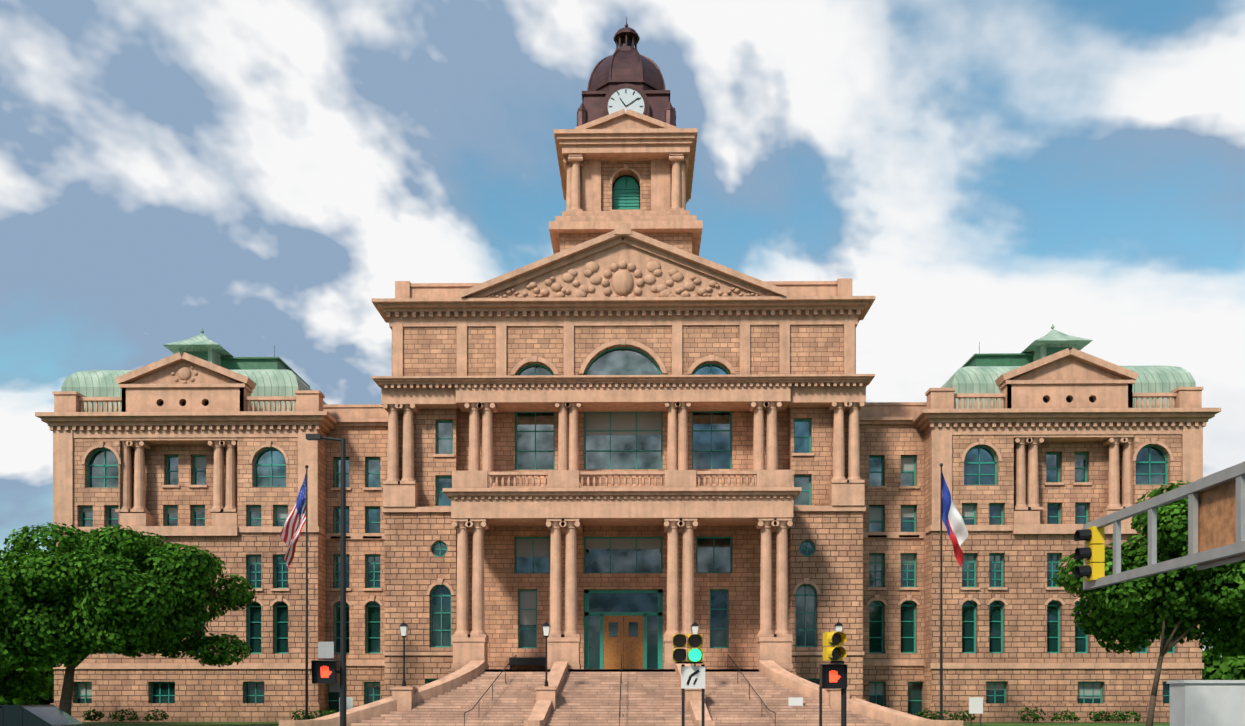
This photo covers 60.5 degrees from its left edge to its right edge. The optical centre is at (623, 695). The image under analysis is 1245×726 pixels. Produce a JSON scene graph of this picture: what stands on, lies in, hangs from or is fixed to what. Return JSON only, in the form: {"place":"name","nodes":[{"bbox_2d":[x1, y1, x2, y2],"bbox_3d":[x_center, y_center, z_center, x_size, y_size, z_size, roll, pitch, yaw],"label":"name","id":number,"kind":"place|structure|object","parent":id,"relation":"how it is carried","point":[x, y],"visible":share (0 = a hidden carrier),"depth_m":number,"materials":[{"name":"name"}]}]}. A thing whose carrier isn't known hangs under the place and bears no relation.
{"place":"outdoors","nodes":[
{"label":"outdoors","id":0,"kind":"place"},
{"bbox_2d":[32,704,1169,725],"bbox_3d":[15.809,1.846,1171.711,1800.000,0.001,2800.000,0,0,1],"label":"ground","id":1,"kind":"structure","parent":0,"point":[277,724],"depth_m":68.50,"materials":[{"name":"green plant"}]},
{"bbox_2d":[0,659,49,698],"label":"tree","id":2,"kind":"object","parent":1,"relation":"on","point":[20,689],"visible":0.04,"depth_m":64.12,"materials":[{"name":"green plant"}]},
{"bbox_2d":[0,522,254,715],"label":"tree","id":3,"kind":"object","parent":1,"relation":"on","point":[123,592],"visible":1,"depth_m":55.74,"materials":[{"name":"green plant"}]},
{"bbox_2d":[280,465,307,719],"bbox_3d":[-19.688,-6.007,64.100,1.722,15.706,0.871,0,0,1],"label":"flag on flagpole","id":4,"kind":"object","parent":1,"relation":"on","point":[296,520],"visible":1,"depth_m":64.05,"materials":[{"name":"grey paint"}]},
{"bbox_2d":[339,697,352,711],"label":"sign","id":5,"kind":"object","parent":1,"relation":"on","point":[349,702],"visible":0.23,"depth_m":66.04,"materials":[{"name":"white metal"}]},
{"bbox_2d":[82,707,1140,721],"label":"hedge shrubs","id":6,"kind":"object","parent":1,"relation":"on","point":[1066,715],"visible":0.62,"depth_m":72.26,"materials":[{"name":"green plant"}]},
{"bbox_2d":[0,646,1244,704],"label":"background trees","id":7,"kind":"object","parent":1,"relation":"on","point":[1225,668],"visible":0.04,"depth_m":117.76,"materials":[{"name":"green plant"}]},
{"bbox_2d":[35,17,1220,725],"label":"courthouse","id":8,"kind":"structure","parent":1,"relation":"on","point":[621,437],"depth_m":73.20,"materials":[{"name":"brown stone"}]},
{"bbox_2d":[399,623,408,685],"bbox_3d":[-12.777,-2.459,62.108,0.500,3.850,0.500,0,0,1],"label":"lamp post","id":9,"kind":"object","parent":8,"relation":"on","point":[404,629],"visible":0.96,"depth_m":62.05,"materials":[{"name":"black metal"}]},
{"bbox_2d":[542,620,550,685],"bbox_3d":[-4.481,-2.459,61.988,0.500,3.850,0.500,0,0,1],"label":"lamp post","id":10,"kind":"object","parent":8,"relation":"on","point":[546,626],"visible":0.9,"depth_m":61.88,"materials":[{"name":"black metal"}]},
{"bbox_2d":[603,616,642,668],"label":"courthouse doors","id":11,"kind":"structure","parent":8,"relation":"in","point":[612,646],"depth_m":73.20,"materials":[{"name":"brown wood"}]},
{"bbox_2d":[691,622,698,665],"bbox_3d":[4.136,-2.459,61.864,0.500,3.850,0.500,0,0,1],"label":"lamp post","id":12,"kind":"object","parent":8,"relation":"on","point":[694,627],"visible":0.46,"depth_m":61.69,"materials":[{"name":"white glass"}]},
{"bbox_2d":[788,697,802,705],"bbox_3d":[9.952,0.971,61.678,0.840,1.750,0.056,0,0,1],"label":"sign","id":13,"kind":"object","parent":8,"relation":"on","point":[795,701],"visible":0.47,"depth_m":61.65,"materials":[{"name":"white metal"}]},
{"bbox_2d":[834,620,842,631],"bbox_3d":[12.432,-2.459,61.745,0.500,3.850,0.500,0,0,1],"label":"lamp post","id":14,"kind":"object","parent":8,"relation":"on","point":[838,625],"visible":0.46,"depth_m":61.56,"materials":[{"name":"white glass"}]},
{"bbox_2d":[940,463,967,719],"bbox_3d":[19.585,-6.007,63.535,1.722,15.706,0.871,0,0,1],"label":"flag on flagpole","id":15,"kind":"object","parent":1,"relation":"on","point":[951,519],"visible":0.98,"depth_m":63.50,"materials":[{"name":"grey paint"}]},
{"bbox_2d":[969,697,982,725],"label":"sign","id":16,"kind":"object","parent":1,"relation":"on","point":[975,705],"visible":1,"depth_m":65.48,"materials":[{"name":"white metal"}]},
{"bbox_2d":[1051,480,1244,725],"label":"tree","id":17,"kind":"object","parent":1,"relation":"on","point":[1177,605],"visible":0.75,"depth_m":48.56,"materials":[{"name":"green plant"}]},
{"bbox_2d":[1198,623,1237,657],"bbox_3d":[34.501,-3.283,54.553,12.176,10.368,7.856,0,0,-32],"label":"tree","id":18,"kind":"object","parent":1,"relation":"on","point":[1211,641],"visible":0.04,"depth_m":55.51,"materials":[{"name":"green plant"}]},
{"bbox_2d":[0,0,1244,656],"label":"sky","id":19,"kind":"structure","parent":0,"point":[251,174],"materials":[{"name":"blue"}]},
{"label":"road","id":20,"kind":"structure","parent":0,"visible":0},
{"bbox_2d":[0,704,96,725],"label":"saloon car","id":21,"kind":"object","parent":20,"relation":"on","point":[34,715],"visible":1,"depth_m":27.18,"materials":[{"name":"grey paint"}]},
{"bbox_2d":[306,434,345,725],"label":"signal pole","id":22,"kind":"object","parent":20,"relation":"on","point":[328,671],"visible":1,"depth_m":21.85,"materials":[{"name":"black metal"}]},
{"bbox_2d":[672,633,704,725],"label":"traffic light","id":23,"kind":"object","parent":20,"relation":"on","point":[692,677],"visible":1,"depth_m":21.74,"materials":[{"name":"grey paint"}]},
{"bbox_2d":[819,631,846,725],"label":"traffic light","id":24,"kind":"object","parent":20,"relation":"on","point":[833,674],"visible":1,"depth_m":21.61,"materials":[{"name":"grey paint"}]},
{"bbox_2d":[1074,461,1244,589],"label":"traffic signal gantry","id":25,"kind":"object","parent":20,"relation":"on","point":[1216,518],"visible":1,"depth_m":19.39,"materials":[{"name":"metal"}]},
{"bbox_2d":[1167,680,1244,725],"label":"signal cabinet","id":26,"kind":"object","parent":20,"relation":"on","point":[1207,702],"visible":1,"depth_m":24.27,"materials":[{"name":"metal"}]}
]}

